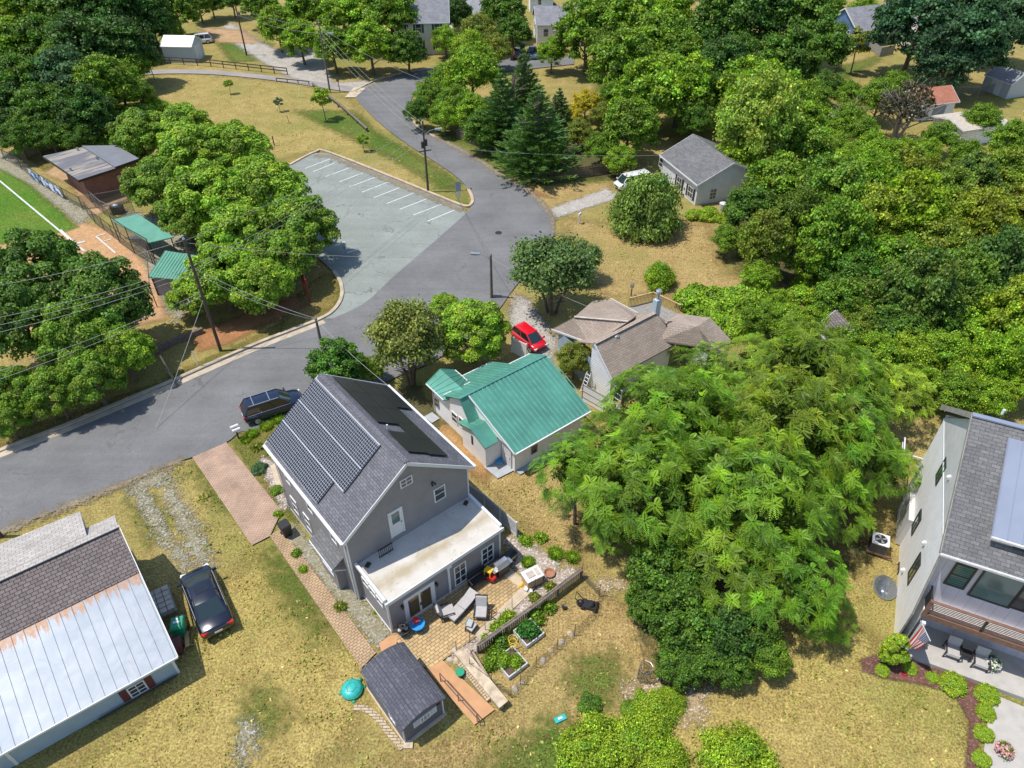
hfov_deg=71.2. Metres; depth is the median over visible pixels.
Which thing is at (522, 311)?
red car driveway
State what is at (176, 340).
wall
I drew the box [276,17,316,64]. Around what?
broadleaf tree
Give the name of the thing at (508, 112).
conifer
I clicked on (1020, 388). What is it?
leaved tree
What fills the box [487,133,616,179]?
shaded woodland floor
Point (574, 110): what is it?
shrub
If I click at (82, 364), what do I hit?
maple tree
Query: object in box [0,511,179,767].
old house
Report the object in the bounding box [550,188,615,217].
gravel driveway
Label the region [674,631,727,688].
broadleaf tree
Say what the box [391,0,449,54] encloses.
two storey house
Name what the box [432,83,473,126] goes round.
leaved tree
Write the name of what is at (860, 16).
blue house
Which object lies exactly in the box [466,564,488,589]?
garden bench
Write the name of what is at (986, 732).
shrub
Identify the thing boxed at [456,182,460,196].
sign post
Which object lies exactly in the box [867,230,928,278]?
broadleaf tree
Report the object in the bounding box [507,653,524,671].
plant
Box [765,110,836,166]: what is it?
broadleaf tree
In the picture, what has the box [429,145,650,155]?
power line
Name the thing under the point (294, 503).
window
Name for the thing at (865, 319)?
leaved tree
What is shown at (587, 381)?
ladder
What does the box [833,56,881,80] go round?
green grass patch
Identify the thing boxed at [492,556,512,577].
gas grill
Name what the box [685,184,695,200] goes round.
window
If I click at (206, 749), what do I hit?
side lawn
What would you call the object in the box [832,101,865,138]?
leaved tree
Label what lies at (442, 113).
leaved tree
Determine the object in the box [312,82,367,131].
log barrier
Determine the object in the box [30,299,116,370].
maple tree
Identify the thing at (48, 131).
leaved tree
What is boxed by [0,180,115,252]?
foul line chalk
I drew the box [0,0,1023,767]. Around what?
ground
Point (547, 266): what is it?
crepe myrtle
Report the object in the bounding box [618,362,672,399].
frond tree
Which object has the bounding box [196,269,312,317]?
power line
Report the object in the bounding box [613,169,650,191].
parked van
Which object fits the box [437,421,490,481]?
needle bed
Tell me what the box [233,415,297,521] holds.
flower bed soil
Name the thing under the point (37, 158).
clubhouse lawn
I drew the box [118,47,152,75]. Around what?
leaved tree
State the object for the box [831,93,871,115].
bare tree
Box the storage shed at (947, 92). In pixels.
[903,85,959,121]
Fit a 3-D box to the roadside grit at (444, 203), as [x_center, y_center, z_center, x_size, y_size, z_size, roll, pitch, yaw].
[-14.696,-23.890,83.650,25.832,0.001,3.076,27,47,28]
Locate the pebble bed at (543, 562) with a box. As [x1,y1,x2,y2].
[501,535,559,581]
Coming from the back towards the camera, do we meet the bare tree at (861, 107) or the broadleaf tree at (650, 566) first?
the bare tree at (861, 107)
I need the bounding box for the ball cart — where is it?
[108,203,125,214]
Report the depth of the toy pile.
41.36 m
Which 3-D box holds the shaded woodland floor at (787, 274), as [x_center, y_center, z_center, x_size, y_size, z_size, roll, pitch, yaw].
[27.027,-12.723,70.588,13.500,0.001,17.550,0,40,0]
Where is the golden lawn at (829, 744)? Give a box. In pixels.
[666,605,974,767]
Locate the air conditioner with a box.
[866,531,892,559]
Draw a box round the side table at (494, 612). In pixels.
[487,608,496,619]
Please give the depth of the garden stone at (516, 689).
36.91 m
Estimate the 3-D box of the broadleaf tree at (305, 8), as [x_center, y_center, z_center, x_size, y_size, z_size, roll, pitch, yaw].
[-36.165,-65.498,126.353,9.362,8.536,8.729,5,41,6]
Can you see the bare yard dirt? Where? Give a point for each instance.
(231, 36)
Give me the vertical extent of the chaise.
0.666 m
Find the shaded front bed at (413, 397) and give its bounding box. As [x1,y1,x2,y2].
[396,382,445,429]
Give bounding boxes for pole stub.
[160,355,178,386]
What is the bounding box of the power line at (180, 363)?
[156,301,202,426]
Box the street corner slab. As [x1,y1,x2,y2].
[345,87,364,96]
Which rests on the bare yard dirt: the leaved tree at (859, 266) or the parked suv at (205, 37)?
the parked suv at (205, 37)
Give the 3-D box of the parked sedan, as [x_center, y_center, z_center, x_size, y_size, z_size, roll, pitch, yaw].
[-17.270,12.065,40.295,2.220,1.463,4.905,-24,46,-25]
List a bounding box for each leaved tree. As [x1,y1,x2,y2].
[0,118,35,159]
[28,119,65,152]
[34,38,79,57]
[55,120,102,149]
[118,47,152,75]
[125,78,157,102]
[143,7,175,50]
[156,18,187,36]
[207,0,219,18]
[217,0,241,18]
[359,354,384,381]
[402,96,432,129]
[412,76,446,105]
[422,62,460,88]
[428,100,458,135]
[430,23,459,58]
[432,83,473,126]
[440,41,501,92]
[448,27,490,55]
[452,91,488,124]
[458,10,499,40]
[458,108,502,152]
[481,31,514,58]
[536,35,570,73]
[553,340,591,378]
[562,0,578,5]
[582,130,617,163]
[598,78,620,104]
[600,143,639,177]
[673,99,714,134]
[706,71,723,112]
[709,223,740,256]
[710,64,805,158]
[712,99,751,121]
[728,31,761,56]
[738,258,782,289]
[739,298,778,335]
[764,288,792,306]
[765,301,811,341]
[772,180,822,250]
[781,326,815,355]
[799,301,832,337]
[803,78,833,110]
[806,103,839,129]
[810,68,844,98]
[812,241,884,282]
[820,320,873,360]
[826,127,851,152]
[831,77,861,105]
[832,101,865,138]
[832,140,864,163]
[839,142,908,186]
[841,180,911,246]
[841,301,883,346]
[841,351,869,368]
[842,114,881,144]
[847,0,878,7]
[849,329,906,365]
[851,359,890,389]
[853,76,903,117]
[853,129,893,151]
[855,272,899,308]
[877,68,915,90]
[879,328,939,367]
[889,136,926,157]
[896,210,978,252]
[899,359,944,406]
[909,328,973,371]
[911,325,938,335]
[915,137,945,162]
[920,119,961,146]
[927,161,979,202]
[930,241,1007,324]
[931,366,985,412]
[939,301,1005,345]
[943,138,986,163]
[947,347,1007,382]
[960,101,1005,131]
[967,320,1023,388]
[971,376,1019,417]
[981,116,1023,152]
[994,363,1023,401]
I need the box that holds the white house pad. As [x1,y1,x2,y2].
[484,462,513,477]
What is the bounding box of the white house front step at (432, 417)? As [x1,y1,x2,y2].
[424,412,438,422]
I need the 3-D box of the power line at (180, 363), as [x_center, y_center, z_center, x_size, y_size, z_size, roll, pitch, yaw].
[-24.835,-1.760,53.638,0.033,4.930,9.411,7,41,8]
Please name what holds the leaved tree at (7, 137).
on the ground at (158, 568)
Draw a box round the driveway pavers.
[192,442,279,544]
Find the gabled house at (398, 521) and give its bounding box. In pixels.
[263,373,503,632]
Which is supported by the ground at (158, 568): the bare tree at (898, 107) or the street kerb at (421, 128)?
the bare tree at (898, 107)
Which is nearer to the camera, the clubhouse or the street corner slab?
the clubhouse
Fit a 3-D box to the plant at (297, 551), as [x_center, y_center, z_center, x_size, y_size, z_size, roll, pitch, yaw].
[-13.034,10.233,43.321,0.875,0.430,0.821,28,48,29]
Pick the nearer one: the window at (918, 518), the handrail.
the handrail
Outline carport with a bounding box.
[931,111,1007,143]
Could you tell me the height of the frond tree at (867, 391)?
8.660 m
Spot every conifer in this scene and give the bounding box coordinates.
[470,68,527,153]
[491,83,583,184]
[500,48,551,118]
[546,87,578,133]
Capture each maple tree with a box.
[0,227,88,305]
[0,276,58,365]
[0,364,35,412]
[0,397,33,438]
[20,365,81,418]
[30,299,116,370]
[44,249,155,350]
[55,344,127,405]
[93,321,158,382]
[104,106,160,156]
[118,154,181,207]
[146,101,214,161]
[151,194,209,242]
[154,120,230,174]
[161,157,251,225]
[164,277,213,316]
[179,241,260,310]
[195,203,276,268]
[202,118,274,168]
[220,151,311,212]
[222,254,297,315]
[241,227,315,279]
[257,194,340,258]
[428,292,462,320]
[436,298,513,363]
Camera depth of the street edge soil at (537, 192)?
81.06 m
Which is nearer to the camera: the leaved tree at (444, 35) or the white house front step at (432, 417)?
the white house front step at (432, 417)
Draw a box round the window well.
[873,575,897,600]
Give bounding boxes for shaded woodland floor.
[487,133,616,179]
[630,609,721,686]
[647,467,875,624]
[735,221,806,286]
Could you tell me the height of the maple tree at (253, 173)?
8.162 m
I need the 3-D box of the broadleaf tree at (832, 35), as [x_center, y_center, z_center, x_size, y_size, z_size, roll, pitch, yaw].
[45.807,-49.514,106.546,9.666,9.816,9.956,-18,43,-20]
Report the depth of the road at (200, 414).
57.03 m
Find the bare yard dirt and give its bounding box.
[201,27,257,44]
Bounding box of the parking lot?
[260,153,465,317]
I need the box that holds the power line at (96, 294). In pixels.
[3,266,188,316]
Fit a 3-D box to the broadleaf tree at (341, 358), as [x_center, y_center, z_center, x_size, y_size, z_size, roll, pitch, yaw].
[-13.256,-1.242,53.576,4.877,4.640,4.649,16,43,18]
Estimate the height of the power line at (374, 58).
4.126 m
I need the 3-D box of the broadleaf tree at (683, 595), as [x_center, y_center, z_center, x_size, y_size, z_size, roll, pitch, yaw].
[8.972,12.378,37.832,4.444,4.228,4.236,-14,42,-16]
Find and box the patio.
[391,564,519,667]
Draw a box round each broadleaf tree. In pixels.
[0,0,26,17]
[0,15,37,62]
[0,49,57,106]
[0,76,22,108]
[0,107,14,147]
[4,0,45,19]
[8,81,70,126]
[9,113,46,155]
[10,11,54,56]
[24,42,104,121]
[28,0,110,16]
[40,7,122,58]
[49,82,118,134]
[68,0,153,26]
[69,52,142,108]
[86,14,163,64]
[106,58,142,104]
[113,0,176,47]
[145,29,161,48]
[165,0,201,27]
[195,0,217,23]
[240,0,279,18]
[256,3,296,52]
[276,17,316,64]
[283,0,324,24]
[302,336,366,382]
[311,23,357,73]
[313,0,365,31]
[341,17,394,74]
[358,0,418,35]
[387,29,427,73]
[449,0,472,35]
[478,0,529,25]
[495,12,533,47]
[550,0,620,74]
[585,25,654,84]
[591,0,668,31]
[600,95,661,151]
[607,55,685,123]
[623,581,659,626]
[624,532,706,610]
[631,4,693,57]
[642,578,717,651]
[652,644,698,692]
[653,29,704,56]
[653,48,718,127]
[656,0,695,24]
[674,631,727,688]
[689,0,760,40]
[694,588,757,666]
[696,35,754,76]
[697,22,737,42]
[712,55,788,98]
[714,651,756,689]
[715,135,766,166]
[720,183,777,228]
[724,605,784,662]
[727,0,803,40]
[736,206,795,269]
[740,148,813,199]
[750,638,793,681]
[751,21,823,80]
[763,0,840,54]
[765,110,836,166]
[767,69,821,114]
[785,232,841,280]
[789,189,877,269]
[794,151,872,205]
[802,14,859,78]
[805,273,870,319]
[834,0,847,10]
[862,0,965,73]
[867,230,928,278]
[871,303,931,343]
[874,166,955,235]
[874,245,971,324]
[880,143,945,171]
[905,0,1023,84]
[909,37,977,87]
[920,300,968,337]
[948,184,1022,241]
[950,149,1009,188]
[963,221,1023,294]
[972,272,1023,336]
[978,144,1023,190]
[986,0,1023,66]
[994,181,1023,232]
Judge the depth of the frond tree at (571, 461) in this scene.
41.01 m
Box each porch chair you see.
[942,634,963,662]
[970,645,991,672]
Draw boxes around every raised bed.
[497,646,527,679]
[513,618,544,648]
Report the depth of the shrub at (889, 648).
36.88 m
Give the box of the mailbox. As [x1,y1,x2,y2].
[230,423,240,438]
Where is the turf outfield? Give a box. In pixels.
[0,169,78,244]
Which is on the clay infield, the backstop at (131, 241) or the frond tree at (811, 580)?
the backstop at (131, 241)
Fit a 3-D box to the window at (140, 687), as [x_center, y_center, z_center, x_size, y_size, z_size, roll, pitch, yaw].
[-19.070,15.539,36.427,1.570,0.950,0.057,-26,47,-27]
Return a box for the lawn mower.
[575,591,598,612]
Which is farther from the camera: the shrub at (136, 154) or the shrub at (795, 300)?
the shrub at (136, 154)
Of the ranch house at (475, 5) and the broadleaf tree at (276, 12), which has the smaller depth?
the broadleaf tree at (276, 12)
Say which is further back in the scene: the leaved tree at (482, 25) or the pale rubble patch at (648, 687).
the leaved tree at (482, 25)
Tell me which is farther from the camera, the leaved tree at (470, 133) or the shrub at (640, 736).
the leaved tree at (470, 133)
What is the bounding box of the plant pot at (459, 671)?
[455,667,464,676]
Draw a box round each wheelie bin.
[169,614,189,637]
[170,635,184,654]
[277,518,291,537]
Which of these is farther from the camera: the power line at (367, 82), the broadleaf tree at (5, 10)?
the broadleaf tree at (5, 10)
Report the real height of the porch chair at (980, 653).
0.962 m
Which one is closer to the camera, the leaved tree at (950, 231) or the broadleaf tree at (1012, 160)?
the leaved tree at (950, 231)
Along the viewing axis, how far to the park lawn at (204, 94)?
101.35 m
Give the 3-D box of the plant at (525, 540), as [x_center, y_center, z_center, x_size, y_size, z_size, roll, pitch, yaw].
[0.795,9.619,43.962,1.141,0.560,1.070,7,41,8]
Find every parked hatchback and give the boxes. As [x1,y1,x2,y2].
[510,321,547,352]
[512,48,521,58]
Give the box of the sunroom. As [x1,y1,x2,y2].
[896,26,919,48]
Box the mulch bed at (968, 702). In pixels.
[861,655,981,767]
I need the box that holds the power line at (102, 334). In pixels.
[0,293,198,370]
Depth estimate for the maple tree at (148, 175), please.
73.04 m
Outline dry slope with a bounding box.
[560,217,807,305]
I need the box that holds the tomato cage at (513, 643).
[508,634,517,648]
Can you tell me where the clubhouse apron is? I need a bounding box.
[42,166,131,215]
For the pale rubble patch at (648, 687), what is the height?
0.001 m
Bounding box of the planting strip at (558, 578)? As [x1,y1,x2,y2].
[452,563,574,657]
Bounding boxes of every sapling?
[147,57,157,79]
[223,80,232,93]
[273,97,282,111]
[310,86,331,119]
[356,133,368,151]
[848,25,870,73]
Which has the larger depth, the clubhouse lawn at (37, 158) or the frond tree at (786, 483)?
the clubhouse lawn at (37, 158)
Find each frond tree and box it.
[527,429,626,524]
[565,428,720,554]
[580,405,657,477]
[581,498,647,555]
[595,365,745,482]
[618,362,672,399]
[628,424,782,555]
[658,341,740,418]
[667,344,707,361]
[669,366,791,471]
[669,505,808,622]
[690,428,846,568]
[708,332,810,401]
[715,364,864,491]
[733,521,854,629]
[746,310,868,413]
[775,455,876,545]
[783,391,912,502]
[783,588,858,646]
[793,347,902,450]
[848,358,937,426]
[853,442,922,501]
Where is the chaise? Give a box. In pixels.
[448,588,478,623]
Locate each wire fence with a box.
[455,579,535,650]
[469,565,600,695]
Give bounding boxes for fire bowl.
[544,568,554,577]
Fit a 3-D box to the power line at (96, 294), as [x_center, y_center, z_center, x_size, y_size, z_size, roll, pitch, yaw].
[-31.475,-6.076,50.721,17.062,0.571,0.025,-19,44,-21]
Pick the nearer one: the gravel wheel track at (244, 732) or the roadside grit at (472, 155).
the gravel wheel track at (244, 732)
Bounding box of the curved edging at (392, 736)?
[353,704,412,750]
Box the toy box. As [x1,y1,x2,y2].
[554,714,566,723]
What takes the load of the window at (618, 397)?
in the bungalow at (619, 336)
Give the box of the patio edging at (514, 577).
[475,568,533,639]
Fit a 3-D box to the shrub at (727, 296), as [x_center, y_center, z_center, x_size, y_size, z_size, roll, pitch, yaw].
[18.528,-7.319,62.831,4.797,2.049,4.872,-19,44,-21]
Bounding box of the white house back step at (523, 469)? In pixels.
[516,451,554,473]
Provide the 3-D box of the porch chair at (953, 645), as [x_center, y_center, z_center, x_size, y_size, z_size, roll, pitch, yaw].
[23.420,14.004,37.939,0.780,0.962,0.903,17,43,19]
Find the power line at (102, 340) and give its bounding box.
[1,296,200,378]
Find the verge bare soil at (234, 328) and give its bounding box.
[191,295,308,351]
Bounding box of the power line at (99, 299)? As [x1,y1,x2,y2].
[1,269,191,324]
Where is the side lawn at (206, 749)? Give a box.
[60,553,369,767]
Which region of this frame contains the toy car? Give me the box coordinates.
[484,565,496,583]
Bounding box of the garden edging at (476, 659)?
[470,648,488,675]
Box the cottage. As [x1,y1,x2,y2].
[426,353,590,471]
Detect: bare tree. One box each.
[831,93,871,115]
[873,77,950,141]
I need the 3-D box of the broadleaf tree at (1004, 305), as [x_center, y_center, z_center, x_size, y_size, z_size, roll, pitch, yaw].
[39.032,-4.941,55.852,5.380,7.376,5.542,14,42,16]
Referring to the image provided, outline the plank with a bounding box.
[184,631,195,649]
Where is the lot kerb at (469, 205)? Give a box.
[289,149,473,207]
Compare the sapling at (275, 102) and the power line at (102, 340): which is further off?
the sapling at (275, 102)
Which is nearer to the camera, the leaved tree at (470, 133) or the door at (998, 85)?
the leaved tree at (470, 133)
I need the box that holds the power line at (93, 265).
[2,241,180,284]
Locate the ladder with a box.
[580,371,591,391]
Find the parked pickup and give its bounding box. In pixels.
[527,46,537,58]
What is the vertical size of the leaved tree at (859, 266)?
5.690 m
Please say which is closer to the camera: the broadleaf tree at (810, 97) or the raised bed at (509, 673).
the raised bed at (509, 673)
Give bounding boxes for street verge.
[0,287,339,446]
[277,274,339,332]
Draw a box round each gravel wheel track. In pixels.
[122,484,194,573]
[127,468,173,492]
[159,472,218,570]
[229,716,260,767]
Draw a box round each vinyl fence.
[469,484,516,536]
[511,336,526,356]
[581,383,619,418]
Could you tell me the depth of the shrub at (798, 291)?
63.87 m
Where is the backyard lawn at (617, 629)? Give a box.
[372,465,655,767]
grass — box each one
[84,463,963,767]
[154,82,741,340]
[449,139,610,185]
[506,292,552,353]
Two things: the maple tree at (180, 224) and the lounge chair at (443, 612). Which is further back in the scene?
the maple tree at (180, 224)
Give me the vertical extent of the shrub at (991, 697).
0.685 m
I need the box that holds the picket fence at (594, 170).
[457,128,611,182]
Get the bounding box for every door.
[193,42,202,60]
[387,506,405,537]
[403,580,436,622]
[502,442,511,467]
[930,104,946,118]
[988,79,1002,94]
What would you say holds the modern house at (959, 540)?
on the ground at (158, 568)
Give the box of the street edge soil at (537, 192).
[528,187,553,198]
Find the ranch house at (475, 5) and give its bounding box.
[449,0,498,31]
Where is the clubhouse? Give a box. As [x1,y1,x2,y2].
[42,145,139,201]
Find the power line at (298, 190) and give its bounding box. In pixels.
[187,124,421,239]
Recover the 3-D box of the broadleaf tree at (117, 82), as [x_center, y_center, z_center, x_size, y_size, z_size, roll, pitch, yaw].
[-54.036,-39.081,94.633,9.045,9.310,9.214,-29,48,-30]
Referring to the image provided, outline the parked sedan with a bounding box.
[176,563,234,639]
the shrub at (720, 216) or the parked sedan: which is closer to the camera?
the parked sedan
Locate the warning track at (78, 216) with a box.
[0,150,91,223]
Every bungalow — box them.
[532,5,591,45]
[551,289,730,401]
[658,134,748,205]
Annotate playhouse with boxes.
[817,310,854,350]
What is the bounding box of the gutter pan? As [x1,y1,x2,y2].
[0,320,324,457]
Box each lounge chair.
[433,602,454,622]
[473,594,487,620]
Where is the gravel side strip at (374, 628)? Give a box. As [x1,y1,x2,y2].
[288,520,389,647]
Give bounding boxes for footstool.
[465,618,476,633]
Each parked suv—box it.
[194,32,212,43]
[239,387,301,424]
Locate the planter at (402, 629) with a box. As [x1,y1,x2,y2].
[396,623,408,636]
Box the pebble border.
[260,455,286,509]
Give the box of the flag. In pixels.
[905,621,930,649]
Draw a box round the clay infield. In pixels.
[0,223,165,337]
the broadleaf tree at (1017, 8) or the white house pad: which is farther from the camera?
the broadleaf tree at (1017, 8)
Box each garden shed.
[360,642,446,742]
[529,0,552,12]
[981,66,1023,98]
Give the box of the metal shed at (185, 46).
[160,35,204,62]
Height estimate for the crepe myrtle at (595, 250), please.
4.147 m
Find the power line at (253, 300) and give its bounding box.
[197,274,314,319]
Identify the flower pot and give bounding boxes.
[985,653,1003,670]
[994,739,1014,759]
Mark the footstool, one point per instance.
(470, 624)
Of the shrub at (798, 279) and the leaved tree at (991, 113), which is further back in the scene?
the leaved tree at (991, 113)
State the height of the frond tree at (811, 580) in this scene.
6.098 m
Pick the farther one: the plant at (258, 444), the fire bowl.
the plant at (258, 444)
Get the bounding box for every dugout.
[112,214,175,258]
[149,250,196,295]
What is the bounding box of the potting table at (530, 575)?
[520,565,543,589]
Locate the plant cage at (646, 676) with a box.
[637,660,653,683]
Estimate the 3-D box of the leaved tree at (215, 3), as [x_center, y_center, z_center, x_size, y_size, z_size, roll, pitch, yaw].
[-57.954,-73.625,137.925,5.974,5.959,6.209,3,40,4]
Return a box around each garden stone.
[446,657,453,662]
[453,656,458,664]
[512,685,518,692]
[567,630,573,637]
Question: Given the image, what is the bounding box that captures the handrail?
[439,673,480,725]
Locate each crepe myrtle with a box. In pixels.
[361,294,450,385]
[506,230,597,315]
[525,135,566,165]
[576,236,606,268]
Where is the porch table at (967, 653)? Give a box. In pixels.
[960,648,971,661]
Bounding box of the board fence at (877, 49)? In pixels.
[869,42,895,56]
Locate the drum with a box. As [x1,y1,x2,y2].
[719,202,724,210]
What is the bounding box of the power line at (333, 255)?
[190,243,480,257]
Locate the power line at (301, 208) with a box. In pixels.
[194,133,421,265]
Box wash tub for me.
[495,457,502,463]
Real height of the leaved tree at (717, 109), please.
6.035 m
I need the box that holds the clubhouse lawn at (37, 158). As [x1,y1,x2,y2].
[28,148,62,169]
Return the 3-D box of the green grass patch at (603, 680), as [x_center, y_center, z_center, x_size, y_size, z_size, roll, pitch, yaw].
[4.545,15.498,37.355,6.480,0.001,6.480,0,40,0]
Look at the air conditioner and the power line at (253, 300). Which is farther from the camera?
the power line at (253, 300)
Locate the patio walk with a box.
[984,697,1023,767]
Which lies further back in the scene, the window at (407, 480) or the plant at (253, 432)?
the plant at (253, 432)
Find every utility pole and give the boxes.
[182,237,222,351]
[235,6,246,55]
[314,317,323,348]
[318,22,333,92]
[418,119,441,190]
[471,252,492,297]
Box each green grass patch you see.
[123,491,168,546]
[185,469,226,511]
[214,38,273,61]
[236,675,300,745]
[264,545,334,648]
[297,109,455,189]
[437,129,470,143]
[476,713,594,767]
[560,648,633,719]
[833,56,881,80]
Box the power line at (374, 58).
[322,28,430,82]
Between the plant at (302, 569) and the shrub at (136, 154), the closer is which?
the plant at (302, 569)
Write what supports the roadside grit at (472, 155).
on the road at (200, 414)
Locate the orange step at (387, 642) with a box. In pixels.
[379,635,397,651]
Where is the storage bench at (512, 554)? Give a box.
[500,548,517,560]
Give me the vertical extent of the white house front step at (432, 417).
0.001 m
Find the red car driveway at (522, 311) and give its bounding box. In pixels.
[508,295,557,359]
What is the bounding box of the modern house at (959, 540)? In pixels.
[894,404,1023,700]
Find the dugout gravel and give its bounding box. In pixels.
[120,208,199,323]
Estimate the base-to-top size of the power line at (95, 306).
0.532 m
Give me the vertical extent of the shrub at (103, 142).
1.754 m
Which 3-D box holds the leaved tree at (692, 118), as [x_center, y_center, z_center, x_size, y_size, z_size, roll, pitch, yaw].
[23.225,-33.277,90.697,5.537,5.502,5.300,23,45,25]
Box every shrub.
[89,137,114,145]
[92,124,107,135]
[98,131,110,139]
[107,102,156,128]
[116,142,149,156]
[138,97,169,112]
[250,461,268,475]
[269,485,283,495]
[553,707,635,767]
[565,105,583,124]
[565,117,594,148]
[571,87,602,118]
[576,690,601,715]
[587,100,610,130]
[602,163,684,245]
[610,708,680,767]
[619,699,634,714]
[625,688,679,732]
[634,735,693,767]
[641,259,677,294]
[657,683,688,719]
[672,282,715,312]
[684,208,700,221]
[686,305,728,334]
[689,714,782,767]
[698,206,718,223]
[699,285,747,313]
[712,212,727,222]
[716,310,757,340]
[729,282,769,307]
[755,291,801,308]
[786,281,817,304]
[789,271,820,292]
[874,663,890,678]
[877,633,910,665]
[901,660,917,675]
[925,671,940,684]
[938,670,968,697]
[971,748,992,767]
[973,682,1000,706]
[973,723,995,743]
[974,702,996,723]
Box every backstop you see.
[109,215,155,264]
[145,244,157,306]
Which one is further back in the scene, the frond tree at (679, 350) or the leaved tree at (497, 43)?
the leaved tree at (497, 43)
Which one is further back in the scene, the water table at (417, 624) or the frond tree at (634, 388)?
the frond tree at (634, 388)
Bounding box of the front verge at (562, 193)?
[514,179,612,214]
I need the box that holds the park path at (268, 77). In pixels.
[144,69,353,91]
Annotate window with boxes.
[118,675,155,701]
[290,495,299,516]
[302,512,312,533]
[305,501,313,514]
[329,532,337,545]
[361,576,368,589]
[368,585,375,598]
[375,594,383,608]
[399,474,412,488]
[413,24,423,32]
[413,706,436,728]
[432,24,441,29]
[433,483,445,502]
[434,396,439,408]
[451,410,457,425]
[453,560,466,586]
[481,542,493,565]
[531,443,537,454]
[543,29,548,36]
[614,386,621,401]
[658,157,663,167]
[674,174,683,190]
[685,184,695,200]
[709,188,717,199]
[907,552,920,585]
[911,509,921,535]
[935,457,946,485]
[943,562,977,589]
[966,570,1023,608]
[1007,586,1023,612]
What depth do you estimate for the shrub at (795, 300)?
62.23 m
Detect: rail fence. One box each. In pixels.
[157,57,287,74]
[276,78,308,82]
[477,568,582,653]
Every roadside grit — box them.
[0,456,183,533]
[314,154,466,211]
[416,125,557,232]
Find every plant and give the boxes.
[239,436,250,443]
[243,426,259,438]
[248,440,263,452]
[258,420,274,431]
[269,414,283,424]
[272,510,283,517]
[290,547,303,558]
[297,565,308,573]
[332,599,347,612]
[479,651,499,672]
[480,632,488,640]
[484,645,504,664]
[487,632,513,652]
[488,621,504,632]
[496,615,508,630]
[496,650,512,670]
[498,609,517,621]
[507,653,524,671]
[514,616,542,640]
[518,533,533,547]
[520,555,536,567]
[526,589,540,603]
[526,606,547,625]
[532,530,548,544]
[539,599,557,614]
[541,579,556,591]
[546,543,565,560]
[565,548,580,563]
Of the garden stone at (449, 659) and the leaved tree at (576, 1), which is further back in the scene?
the leaved tree at (576, 1)
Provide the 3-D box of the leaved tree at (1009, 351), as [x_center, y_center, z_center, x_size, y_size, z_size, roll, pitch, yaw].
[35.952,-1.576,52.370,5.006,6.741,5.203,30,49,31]
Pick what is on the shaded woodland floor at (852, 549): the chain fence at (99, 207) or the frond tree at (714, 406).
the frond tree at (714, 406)
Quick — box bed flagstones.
[270,463,282,487]
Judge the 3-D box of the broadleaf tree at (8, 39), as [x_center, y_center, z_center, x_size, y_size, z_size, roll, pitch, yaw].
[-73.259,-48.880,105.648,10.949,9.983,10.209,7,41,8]
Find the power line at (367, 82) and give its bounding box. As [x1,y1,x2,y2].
[322,34,418,127]
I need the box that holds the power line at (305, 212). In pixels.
[196,143,419,268]
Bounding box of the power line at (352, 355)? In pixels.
[320,324,390,387]
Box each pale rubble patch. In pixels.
[595,574,627,595]
[618,675,671,699]
[682,685,718,730]
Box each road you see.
[0,56,573,529]
[221,23,370,87]
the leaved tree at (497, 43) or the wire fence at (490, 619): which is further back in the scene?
the leaved tree at (497, 43)
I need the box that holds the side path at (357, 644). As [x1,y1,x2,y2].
[270,529,375,667]
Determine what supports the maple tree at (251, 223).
on the ground at (158, 568)
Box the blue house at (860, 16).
[835,4,917,47]
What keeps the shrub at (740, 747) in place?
on the golden lawn at (829, 744)
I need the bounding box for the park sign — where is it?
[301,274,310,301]
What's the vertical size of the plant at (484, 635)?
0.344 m
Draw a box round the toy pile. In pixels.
[519,583,532,592]
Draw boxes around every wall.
[129,327,203,360]
[454,647,507,709]
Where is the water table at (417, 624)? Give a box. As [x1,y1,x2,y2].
[410,617,424,633]
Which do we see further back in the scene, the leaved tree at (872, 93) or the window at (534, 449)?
the leaved tree at (872, 93)
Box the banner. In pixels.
[27,168,62,196]
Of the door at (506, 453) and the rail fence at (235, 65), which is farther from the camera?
the rail fence at (235, 65)
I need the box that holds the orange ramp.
[427,660,494,724]
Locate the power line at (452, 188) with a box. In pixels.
[427,139,488,251]
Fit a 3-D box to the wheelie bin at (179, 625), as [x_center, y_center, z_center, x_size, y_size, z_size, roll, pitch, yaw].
[-18.140,13.296,39.046,0.713,1.198,0.886,-10,41,-11]
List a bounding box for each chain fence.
[0,149,83,209]
[77,189,128,208]
[83,202,118,240]
[85,188,134,218]
[957,84,995,96]
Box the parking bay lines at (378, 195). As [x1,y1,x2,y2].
[305,159,453,252]
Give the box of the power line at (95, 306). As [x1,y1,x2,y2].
[1,274,191,331]
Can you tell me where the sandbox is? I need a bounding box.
[339,677,365,703]
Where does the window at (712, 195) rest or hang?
in the bungalow at (701, 170)
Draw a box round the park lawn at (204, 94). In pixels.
[141,73,468,208]
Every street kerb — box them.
[0,270,343,451]
[355,68,430,89]
[411,117,435,136]
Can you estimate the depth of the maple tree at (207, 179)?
68.46 m
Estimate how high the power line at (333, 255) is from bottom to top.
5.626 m
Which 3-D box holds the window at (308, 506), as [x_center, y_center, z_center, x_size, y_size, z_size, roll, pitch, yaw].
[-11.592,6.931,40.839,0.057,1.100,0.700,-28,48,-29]
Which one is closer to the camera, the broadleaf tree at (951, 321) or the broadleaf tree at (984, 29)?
the broadleaf tree at (951, 321)
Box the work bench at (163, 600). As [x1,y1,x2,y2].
[150,585,179,617]
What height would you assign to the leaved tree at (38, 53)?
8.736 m

